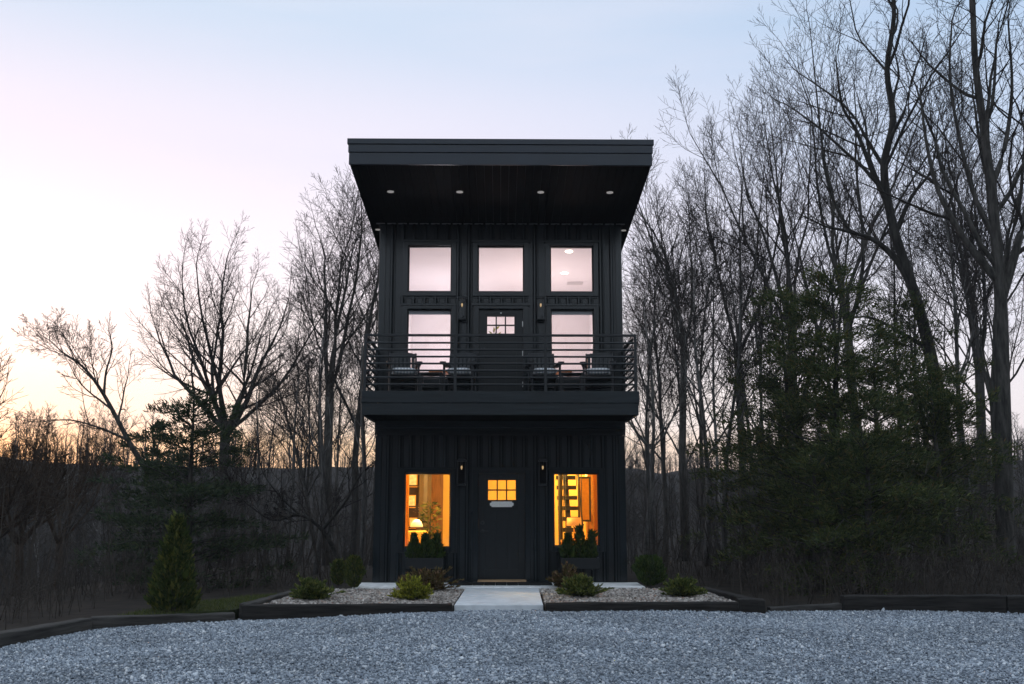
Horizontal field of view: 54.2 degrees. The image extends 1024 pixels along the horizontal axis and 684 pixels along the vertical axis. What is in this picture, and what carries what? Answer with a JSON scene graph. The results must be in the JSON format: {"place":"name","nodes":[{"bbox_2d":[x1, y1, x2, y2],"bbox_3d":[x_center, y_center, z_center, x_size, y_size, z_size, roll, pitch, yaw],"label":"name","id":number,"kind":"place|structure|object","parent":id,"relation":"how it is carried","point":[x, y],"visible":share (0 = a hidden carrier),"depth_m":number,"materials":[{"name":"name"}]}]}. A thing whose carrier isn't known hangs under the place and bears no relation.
{"place":"outdoors","nodes":[
{"label":"outdoors","id":0,"kind":"place"},
{"bbox_2d":[124,595,264,619],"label":"lawn","id":1,"kind":"structure","parent":0,"point":[235,610],"depth_m":14.39,"materials":[{"name":"grass"}]},
{"bbox_2d":[143,509,203,610],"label":"pointed arborvitae","id":2,"kind":"object","parent":1,"relation":"on","point":[174,574],"visible":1,"depth_m":14.29,"materials":[{"name":"green plant"}]},
{"bbox_2d":[0,608,1023,683],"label":"gravel","id":3,"kind":"structure","parent":0,"point":[767,625],"depth_m":10.80,"materials":[{"name":"gravel"}]},
{"bbox_2d":[0,456,1023,630],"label":"ground","id":4,"kind":"structure","parent":0,"point":[115,604],"depth_m":21.67,"materials":[{"name":"brown soil"}]},
{"bbox_2d":[0,337,26,448],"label":"bare tree","id":5,"kind":"object","parent":4,"relation":"on","point":[3,401],"visible":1,"depth_m":24.14,"materials":[{"name":"brown plant"}]},
{"bbox_2d":[0,431,91,537],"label":"bushy tree","id":6,"kind":"object","parent":4,"relation":"on","point":[9,482],"visible":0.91,"depth_m":25.66,"materials":[{"name":"plant"}]},
{"bbox_2d":[0,618,91,647],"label":"garden timber","id":7,"kind":"object","parent":4,"relation":"on","point":[22,635],"visible":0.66,"depth_m":12.49,"materials":[{"name":"wood"}]},
{"bbox_2d":[0,408,101,596],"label":"bushy tree","id":8,"kind":"object","parent":4,"relation":"on","point":[41,463],"visible":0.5,"depth_m":29.48,"materials":[{"name":"plant"}]},
{"bbox_2d":[1,401,143,586],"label":"bushy tree","id":9,"kind":"object","parent":4,"relation":"on","point":[98,470],"visible":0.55,"depth_m":33.48,"materials":[{"name":"plant"}]},
{"bbox_2d":[6,306,167,534],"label":"leaning tree","id":10,"kind":"object","parent":4,"relation":"on","point":[132,447],"visible":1,"depth_m":29.87,"materials":[{"name":"brown plant"}]},
{"bbox_2d":[56,398,165,581],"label":"woodland tree","id":11,"kind":"object","parent":4,"relation":"on","point":[93,435],"visible":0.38,"depth_m":44.15,"materials":[{"name":"brown plant"}]},
{"bbox_2d":[68,419,212,579],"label":"pine tree","id":12,"kind":"object","parent":4,"relation":"on","point":[122,443],"visible":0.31,"depth_m":30.24,"materials":[{"name":"green plant"}]},
{"bbox_2d":[91,612,234,629],"bbox_3d":[-4.797,3.911,13.785,1.876,0.317,0.200,4,-10,-22],"label":"garden timber","id":13,"kind":"object","parent":4,"relation":"on","point":[108,621],"visible":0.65,"depth_m":13.68,"materials":[{"name":"wood"}]},
{"bbox_2d":[74,379,309,591],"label":"pine tree","id":14,"kind":"object","parent":4,"relation":"on","point":[187,473],"visible":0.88,"depth_m":21.15,"materials":[{"name":"green plant"}]},
{"bbox_2d":[127,211,346,567],"bbox_3d":[-10.159,1.928,37.911,8.716,14.887,7.629,3,-10,-20],"label":"bare tree","id":15,"kind":"object","parent":4,"relation":"on","point":[213,372],"visible":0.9,"depth_m":38.42,"materials":[{"name":"brown plant"}]},
{"bbox_2d":[195,411,288,557],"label":"woodland tree","id":16,"kind":"object","parent":4,"relation":"on","point":[234,470],"visible":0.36,"depth_m":32.52,"materials":[{"name":"brown plant"}]},
{"bbox_2d":[210,361,313,573],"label":"woodland tree","id":17,"kind":"object","parent":4,"relation":"on","point":[258,463],"visible":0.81,"depth_m":25.66,"materials":[{"name":"brown plant"}]},
{"bbox_2d":[226,351,328,564],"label":"woodland tree","id":18,"kind":"object","parent":4,"relation":"on","point":[270,445],"visible":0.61,"depth_m":33.05,"materials":[{"name":"brown plant"}]},
{"bbox_2d":[215,328,371,561],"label":"woodland tree","id":19,"kind":"object","parent":4,"relation":"on","point":[297,456],"visible":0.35,"depth_m":38.11,"materials":[{"name":"brown plant"}]},
{"bbox_2d":[250,336,344,564],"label":"woodland tree","id":20,"kind":"object","parent":4,"relation":"on","point":[293,459],"visible":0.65,"depth_m":29.08,"materials":[{"name":"brown plant"}]},
{"bbox_2d":[225,408,374,558],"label":"crooked sapling","id":21,"kind":"object","parent":4,"relation":"on","point":[314,522],"visible":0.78,"depth_m":23.68,"materials":[{"name":"brown plant"}]},
{"bbox_2d":[250,332,372,564],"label":"woodland tree","id":22,"kind":"object","parent":4,"relation":"on","point":[308,482],"visible":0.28,"depth_m":43.00,"materials":[{"name":"brown plant"}]},
{"bbox_2d":[249,255,374,560],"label":"woodland tree","id":23,"kind":"object","parent":4,"relation":"on","point":[307,309],"visible":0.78,"depth_m":29.47,"materials":[{"name":"brown plant"}]},
{"bbox_2d":[273,289,360,574],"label":"woodland tree","id":24,"kind":"object","parent":4,"relation":"on","point":[321,446],"visible":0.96,"depth_m":25.00,"materials":[{"name":"brown plant"}]},
{"bbox_2d":[264,173,379,564],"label":"bare tree","id":25,"kind":"object","parent":4,"relation":"on","point":[355,443],"visible":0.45,"depth_m":32.89,"materials":[{"name":"brown plant"}]},
{"bbox_2d":[286,164,378,565],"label":"bare tree","id":26,"kind":"object","parent":4,"relation":"on","point":[328,466],"visible":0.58,"depth_m":36.05,"materials":[{"name":"brown plant"}]},
{"bbox_2d":[293,180,379,565],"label":"bare tree","id":27,"kind":"object","parent":4,"relation":"on","point":[370,564],"visible":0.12,"depth_m":40.05,"materials":[{"name":"brown plant"}]},
{"bbox_2d":[299,300,374,556],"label":"woodland tree","id":28,"kind":"object","parent":4,"relation":"on","point":[338,451],"visible":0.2,"depth_m":56.89,"materials":[{"name":"brown plant"}]},
{"bbox_2d":[300,296,374,560],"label":"woodland tree","id":29,"kind":"object","parent":4,"relation":"on","point":[366,488],"visible":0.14,"depth_m":58.62,"materials":[{"name":"brown plant"}]},
{"bbox_2d":[241,603,451,620],"bbox_3d":[-2.348,3.905,14.322,2.975,0.306,0.182,1,-9,-4],"label":"garden timber","id":30,"kind":"object","parent":4,"relation":"on","point":[267,611],"visible":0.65,"depth_m":14.23,"materials":[{"name":"wood"}]},
{"bbox_2d":[318,300,377,566],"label":"woodland tree","id":31,"kind":"object","parent":4,"relation":"on","point":[361,551],"visible":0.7,"depth_m":23.99,"materials":[{"name":"brown plant"}]},
{"bbox_2d":[454,588,542,610],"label":"walkway","id":32,"kind":"structure","parent":4,"relation":"on","point":[518,599],"depth_m":15.38,"materials":[{"name":"grey concrete"}]},
{"bbox_2d":[354,582,644,594],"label":"concrete slab","id":33,"kind":"structure","parent":4,"relation":"on","point":[617,585],"depth_m":17.60,"materials":[{"name":"concrete"}]},
{"bbox_2d":[347,138,653,582],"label":"tower house","id":34,"kind":"structure","parent":33,"relation":"on","point":[520,243],"depth_m":18.81,"materials":[{"name":"black paint"}]},
{"bbox_2d":[386,352,422,390],"bbox_3d":[-1.990,0.571,18.355,0.646,0.878,0.906,1,-9,-9],"label":"rocking chair","id":35,"kind":"object","parent":34,"relation":"on","point":[414,366],"visible":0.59,"depth_m":18.55,"materials":[{"name":"black wood"}]},
{"bbox_2d":[406,557,443,569],"bbox_3d":[-1.592,4.070,18.344,0.685,0.220,0.355,0,-9,-1],"label":"window box","id":36,"kind":"object","parent":34,"relation":"attached to","point":[423,562],"visible":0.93,"depth_m":18.17,"materials":[{"name":"wood"}]},
{"bbox_2d":[419,475,431,538],"bbox_3d":[-1.834,3.661,21.116,0.252,2.360,0.052,0,-9,-1],"label":"room divider","id":37,"kind":"object","parent":34,"relation":"on","point":[425,488],"visible":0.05,"depth_m":21.18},
{"bbox_2d":[398,467,456,552],"bbox_3d":[-1.587,3.144,18.733,1.116,1.572,0.155,0,-9,-1],"label":"window","id":38,"kind":"structure","parent":34,"relation":"in","point":[404,471],"depth_m":18.73,"materials":[{"name":"black metal"}]},
{"bbox_2d":[401,303,457,382],"bbox_3d":[-1.594,0.033,19.241,1.099,1.557,0.155,0,-9,-1],"label":"window","id":39,"kind":"structure","parent":34,"relation":"in","point":[405,312],"depth_m":19.28,"materials":[{"name":"black metal"}]},
{"bbox_2d":[402,240,457,295],"bbox_3d":[-1.599,-1.433,19.479,1.097,1.117,0.155,0,-9,-1],"label":"window","id":40,"kind":"structure","parent":34,"relation":"in","point":[452,244],"depth_m":19.46,"materials":[{"name":"black metal"}]},
{"bbox_2d":[418,501,442,537],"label":"potted indoor tree","id":41,"kind":"object","parent":34,"relation":"on","point":[437,508],"visible":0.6,"depth_m":20.54,"materials":[{"name":"green plant"}]},
{"bbox_2d":[431,475,442,543],"bbox_3d":[-1.758,3.976,23.423,0.280,2.510,0.044,0,-9,-1],"label":"inner door","id":42,"kind":"structure","parent":34,"relation":"in","point":[437,480],"depth_m":23.45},
{"bbox_2d":[440,352,478,390],"bbox_3d":[-0.948,0.573,18.367,0.646,0.878,0.906,-1,-9,5],"label":"rocking chair","id":43,"kind":"object","parent":34,"relation":"on","point":[468,360],"visible":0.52,"depth_m":18.55,"materials":[{"name":"black wood"}]},
{"bbox_2d":[472,240,529,296],"bbox_3d":[-0.216,-1.430,19.495,1.148,1.117,0.155,0,-9,-1],"label":"window","id":44,"kind":"structure","parent":34,"relation":"in","point":[477,244],"depth_m":19.46,"materials":[{"name":"black metal"}]},
{"bbox_2d":[479,310,522,390],"bbox_3d":[-0.210,0.246,19.229,0.848,1.762,0.131,0,-9,-1],"label":"door","id":45,"kind":"structure","parent":34,"relation":"in","point":[483,314],"depth_m":19.24,"materials":[{"name":"black paint"}]},
{"bbox_2d":[478,474,525,581],"bbox_3d":[-0.187,3.467,18.708,0.900,1.987,0.195,0,-9,-1],"label":"door","id":46,"kind":"structure","parent":34,"relation":"in","point":[501,552],"depth_m":18.69,"materials":[{"name":"black paint"}]},
{"bbox_2d":[525,353,563,390],"bbox_3d":[0.582,0.576,18.385,0.646,0.878,0.906,1,-9,-7],"label":"rocking chair","id":47,"kind":"object","parent":34,"relation":"on","point":[534,360],"visible":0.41,"depth_m":18.57,"materials":[{"name":"black wood"}]},
{"bbox_2d":[544,240,599,296],"bbox_3d":[1.164,-1.427,19.511,1.090,1.117,0.155,0,-9,-1],"label":"window","id":48,"kind":"structure","parent":34,"relation":"in","point":[594,250],"depth_m":19.47,"materials":[{"name":"black metal"}]},
{"bbox_2d":[545,304,599,383],"bbox_3d":[1.166,0.038,19.272,1.082,1.557,0.155,0,-9,-1],"label":"window","id":49,"kind":"structure","parent":34,"relation":"in","point":[550,308],"depth_m":19.31,"materials":[{"name":"black metal"}]},
{"bbox_2d":[547,468,604,551],"bbox_3d":[1.205,3.140,18.767,1.099,1.552,0.155,0,-9,-1],"label":"window","id":50,"kind":"structure","parent":34,"relation":"in","point":[599,472],"depth_m":18.76,"materials":[{"name":"black metal"}]},
{"bbox_2d":[560,557,599,569],"bbox_3d":[1.245,4.075,18.377,0.700,0.220,0.355,0,-9,-1],"label":"window box","id":51,"kind":"object","parent":34,"relation":"attached to","point":[592,563],"visible":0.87,"depth_m":18.21,"materials":[{"name":"wood"}]},
{"bbox_2d":[578,477,590,521],"bbox_3d":[1.547,3.358,21.373,0.280,0.950,0.030,0,-9,-1],"label":"door","id":52,"kind":"structure","parent":34,"relation":"attached to","point":[586,497],"depth_m":21.37,"materials":[{"name":"orange wood"}]},
{"bbox_2d":[580,353,615,390],"bbox_3d":[1.594,0.578,18.396,0.646,0.878,0.906,-1,-9,7],"label":"rocking chair","id":53,"kind":"object","parent":34,"relation":"on","point":[586,367],"visible":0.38,"depth_m":18.59,"materials":[{"name":"black wood"}]},
{"bbox_2d":[0,412,1023,629],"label":"undergrowth","id":54,"kind":"object","parent":4,"relation":"on","point":[983,570],"visible":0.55,"depth_m":20.85,"materials":[{"name":"plant"}]},
{"bbox_2d":[0,401,1023,596],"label":"wood","id":55,"kind":"object","parent":4,"relation":"on","point":[631,479],"visible":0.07,"depth_m":93.08,"materials":[{"name":"plant"}]},
{"bbox_2d":[546,601,738,612],"bbox_3d":[1.866,3.867,14.418,2.762,0.252,0.181,0,-9,1],"label":"garden timber","id":56,"kind":"object","parent":4,"relation":"on","point":[720,606],"visible":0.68,"depth_m":14.35,"materials":[{"name":"wood"}]},
{"bbox_2d":[630,554,667,588],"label":"round cypress","id":57,"kind":"object","parent":4,"relation":"on","point":[642,563],"visible":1,"depth_m":17.85,"materials":[{"name":"green plant"}]},
{"bbox_2d":[622,247,713,555],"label":"woodland tree","id":58,"kind":"object","parent":4,"relation":"on","point":[653,424],"visible":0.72,"depth_m":25.16,"materials":[{"name":"brown plant"}]},
{"bbox_2d":[622,241,731,553],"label":"woodland tree","id":59,"kind":"object","parent":4,"relation":"on","point":[646,460],"visible":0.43,"depth_m":29.96,"materials":[{"name":"brown plant"}]},
{"bbox_2d":[626,229,733,466],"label":"woodland tree","id":60,"kind":"object","parent":4,"relation":"on","point":[678,348],"visible":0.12,"depth_m":57.58,"materials":[{"name":"brown plant"}]},
{"bbox_2d":[622,210,745,560],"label":"bare tree","id":61,"kind":"object","parent":4,"relation":"on","point":[662,457],"visible":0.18,"depth_m":42.31,"materials":[{"name":"brown plant"}]},
{"bbox_2d":[611,124,759,560],"bbox_3d":[5.872,0.029,34.968,5.952,15.934,4.957,0,-9,-1],"label":"bare tree","id":62,"kind":"object","parent":4,"relation":"on","point":[682,459],"visible":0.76,"depth_m":35.21,"materials":[{"name":"brown plant"}]},
{"bbox_2d":[624,215,767,557],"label":"woodland tree","id":63,"kind":"object","parent":4,"relation":"on","point":[700,428],"visible":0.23,"depth_m":39.33,"materials":[{"name":"brown plant"}]},
{"bbox_2d":[622,199,792,566],"bbox_3d":[5.335,1.112,26.781,4.264,10.193,4.255,-6,-11,33],"label":"woodland tree","id":64,"kind":"object","parent":4,"relation":"on","point":[703,411],"visible":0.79,"depth_m":26.87,"materials":[{"name":"brown plant"}]},
{"bbox_2d":[661,157,774,556],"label":"woodland tree","id":65,"kind":"object","parent":4,"relation":"on","point":[712,418],"visible":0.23,"depth_m":49.82,"materials":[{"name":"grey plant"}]},
{"bbox_2d":[680,256,792,573],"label":"woodland tree","id":66,"kind":"object","parent":4,"relation":"on","point":[724,533],"visible":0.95,"depth_m":23.96,"materials":[{"name":"brown plant"}]},
{"bbox_2d":[685,214,795,561],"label":"woodland tree","id":67,"kind":"object","parent":4,"relation":"on","point":[732,298],"visible":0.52,"depth_m":32.05,"materials":[{"name":"brown plant"}]},
{"bbox_2d":[676,228,815,562],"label":"woodland tree","id":68,"kind":"object","parent":4,"relation":"on","point":[757,273],"visible":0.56,"depth_m":29.91,"materials":[{"name":"brown plant"}]},
{"bbox_2d":[736,598,765,613],"bbox_3d":[3.439,3.842,14.383,0.376,0.295,0.209,0,-9,2],"label":"garden timber","id":69,"kind":"object","parent":4,"relation":"on","point":[755,605],"visible":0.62,"depth_m":14.29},
{"bbox_2d":[655,47,864,560],"bbox_3d":[8.772,-1.645,34.606,7.411,18.787,6.881,0,-9,-1],"label":"bare tree","id":70,"kind":"object","parent":4,"relation":"on","point":[783,234],"visible":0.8,"depth_m":34.43,"materials":[{"name":"brown plant"}]},
{"bbox_2d":[678,355,855,565],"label":"cedar tree","id":71,"kind":"object","parent":4,"relation":"on","point":[732,480],"visible":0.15,"depth_m":26.92,"materials":[{"name":"green plant"}]},
{"bbox_2d":[704,199,831,560],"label":"woodland tree","id":72,"kind":"object","parent":4,"relation":"on","point":[752,418],"visible":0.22,"depth_m":42.01,"materials":[{"name":"brown plant"}]},
{"bbox_2d":[671,51,872,561],"bbox_3d":[9.218,-0.969,36.779,6.685,18.670,7.136,5,-11,-30],"label":"bare tree","id":73,"kind":"object","parent":4,"relation":"on","point":[740,212],"visible":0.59,"depth_m":36.60,"materials":[{"name":"brown plant"}]},
{"bbox_2d":[685,284,890,575],"bbox_3d":[6.378,2.073,23.361,4.662,7.237,4.736,0,-9,-1],"label":"cedar tree","id":74,"kind":"object","parent":4,"relation":"on","point":[781,296],"visible":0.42,"depth_m":23.41,"materials":[{"name":"green plant"}]},
{"bbox_2d":[729,164,869,483],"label":"woodland tree","id":75,"kind":"object","parent":4,"relation":"on","point":[797,287],"visible":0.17,"depth_m":57.36,"materials":[{"name":"brown plant"}]},
{"bbox_2d":[732,163,873,557],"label":"woodland tree","id":76,"kind":"object","parent":4,"relation":"on","point":[772,215],"visible":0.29,"depth_m":61.24,"materials":[{"name":"brown plant"}]},
{"bbox_2d":[767,603,841,611],"bbox_3d":[4.298,3.981,14.682,1.122,0.279,0.151,1,-9,-9],"label":"garden timber","id":77,"kind":"object","parent":4,"relation":"on","point":[829,607],"visible":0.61,"depth_m":14.64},
{"bbox_2d":[708,449,922,595],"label":"cedar tree","id":78,"kind":"object","parent":4,"relation":"on","point":[764,538],"visible":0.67,"depth_m":19.09,"materials":[{"name":"green plant"}]},
{"bbox_2d":[699,260,975,584],"bbox_3d":[6.666,1.746,21.208,5.380,7.192,5.404,0,-9,-1],"label":"cedar tree","id":79,"kind":"object","parent":4,"relation":"on","point":[833,398],"visible":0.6,"depth_m":20.99,"materials":[{"name":"green plant"}]},
{"bbox_2d":[778,102,905,555],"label":"woodland tree","id":80,"kind":"object","parent":4,"relation":"on","point":[827,219],"visible":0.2,"depth_m":60.75,"materials":[{"name":"brown plant"}]},
{"bbox_2d":[755,131,944,550],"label":"woodland tree","id":81,"kind":"object","parent":4,"relation":"on","point":[847,248],"visible":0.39,"depth_m":40.27,"materials":[{"name":"brown plant"}]},
{"bbox_2d":[753,410,957,594],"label":"cedar tree","id":82,"kind":"object","parent":4,"relation":"on","point":[875,492],"visible":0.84,"depth_m":18.64,"materials":[{"name":"green plant"}]},
{"bbox_2d":[728,0,1015,562],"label":"bare tree","id":83,"kind":"object","parent":4,"relation":"on","point":[833,255],"visible":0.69,"depth_m":32.23,"materials":[{"name":"brown plant"}]},
{"bbox_2d":[752,0,994,568],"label":"crooked tree","id":84,"kind":"object","parent":4,"relation":"on","point":[900,259],"visible":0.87,"depth_m":28.32,"materials":[{"name":"brown plant"}]},
{"bbox_2d":[758,321,1003,575],"bbox_3d":[8.454,2.568,23.192,5.355,6.240,5.948,0,-9,-1],"label":"cedar tree","id":85,"kind":"object","parent":4,"relation":"on","point":[880,375],"visible":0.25,"depth_m":22.51,"materials":[{"name":"green plant"}]},
{"bbox_2d":[851,179,960,562],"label":"woodland tree","id":86,"kind":"object","parent":4,"relation":"on","point":[894,281],"visible":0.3,"depth_m":38.36,"materials":[{"name":"brown plant"}]},
{"bbox_2d":[868,174,970,464],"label":"woodland tree","id":87,"kind":"object","parent":4,"relation":"on","point":[916,271],"visible":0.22,"depth_m":41.05,"materials":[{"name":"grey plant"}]},
{"bbox_2d":[840,594,1006,612],"bbox_3d":[6.067,3.911,14.775,2.390,0.346,0.212,0,-9,-1],"label":"garden timber","id":88,"kind":"object","parent":4,"relation":"on","point":[991,603],"visible":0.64,"depth_m":14.69,"materials":[{"name":"wood"}]},
{"bbox_2d":[828,354,1023,581],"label":"cedar tree","id":89,"kind":"object","parent":4,"relation":"on","point":[946,400],"visible":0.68,"depth_m":21.70,"materials":[{"name":"green plant"}]},
{"bbox_2d":[829,0,1023,571],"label":"thick tree","id":90,"kind":"object","parent":4,"relation":"on","point":[1000,272],"visible":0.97,"depth_m":26.14,"materials":[{"name":"brown plant"}]},
{"bbox_2d":[848,289,1023,567],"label":"cedar tree","id":91,"kind":"object","parent":4,"relation":"on","point":[905,306],"visible":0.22,"depth_m":26.89,"materials":[{"name":"green plant"}]},
{"bbox_2d":[856,105,1023,496],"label":"woodland tree","id":92,"kind":"object","parent":4,"relation":"on","point":[991,412],"visible":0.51,"depth_m":34.28,"materials":[{"name":"brown plant"}]},
{"bbox_2d":[864,157,1023,558],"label":"woodland tree","id":93,"kind":"object","parent":4,"relation":"on","point":[977,340],"visible":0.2,"depth_m":46.94,"materials":[{"name":"brown plant"}]},
{"bbox_2d":[867,56,1022,530],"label":"woodland tree","id":94,"kind":"object","parent":4,"relation":"on","point":[960,166],"visible":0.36,"depth_m":48.72,"materials":[{"name":"brown plant"}]},
{"bbox_2d":[884,145,1021,568],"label":"woodland tree","id":95,"kind":"object","parent":4,"relation":"on","point":[954,297],"visible":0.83,"depth_m":27.29,"materials":[{"name":"brown plant"}]},
{"bbox_2d":[903,47,1019,559],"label":"woodland tree","id":96,"kind":"object","parent":4,"relation":"on","point":[979,378],"visible":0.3,"depth_m":48.73,"materials":[{"name":"brown plant"}]},
{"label":"planting bed","id":97,"kind":"structure","parent":4,"relation":"on","visible":0},
{"bbox_2d":[540,587,735,604],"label":"bed pebbles","id":98,"kind":"object","parent":97,"relation":"on","point":[618,595],"visible":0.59,"depth_m":15.81,"materials":[{"name":"gravel"}]},
{"bbox_2d":[554,573,614,596],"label":"gold juniper","id":99,"kind":"object","parent":98,"relation":"on","point":[580,585],"visible":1,"depth_m":15.89,"materials":[{"name":"plant"}]},
{"bbox_2d":[658,573,708,596],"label":"juniper","id":100,"kind":"object","parent":98,"relation":"on","point":[681,586],"visible":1,"depth_m":15.88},
{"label":"planting bed","id":101,"kind":"structure","parent":4,"relation":"on","visible":0},
{"bbox_2d":[343,554,366,587],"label":"young arborvitae","id":102,"kind":"object","parent":101,"relation":"on","point":[355,571],"visible":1,"depth_m":17.49,"materials":[{"name":"green plant"}]},
{"bbox_2d":[263,587,463,605],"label":"bed pebbles","id":103,"kind":"object","parent":101,"relation":"on","point":[359,595],"visible":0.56,"depth_m":15.57,"materials":[{"name":"gravel"}]},
{"bbox_2d":[289,573,345,599],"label":"juniper","id":104,"kind":"object","parent":103,"relation":"on","point":[308,589],"visible":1,"depth_m":15.39,"materials":[{"name":"plant"}]},
{"bbox_2d":[387,573,434,599],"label":"gold juniper","id":105,"kind":"object","parent":103,"relation":"on","point":[416,588],"visible":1,"depth_m":15.41,"materials":[{"name":"plant"}]},
{"bbox_2d":[396,566,462,589],"bbox_3d":[-1.402,4.051,17.177,1.178,0.446,1.192,0,-9,-1],"label":"bronze shrub","id":106,"kind":"object","parent":103,"relation":"on","point":[434,579],"visible":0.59,"depth_m":17.02,"materials":[{"name":"plant"}]},
{"bbox_2d":[0,0,1023,472],"label":"sky","id":107,"kind":"structure","parent":0,"point":[124,123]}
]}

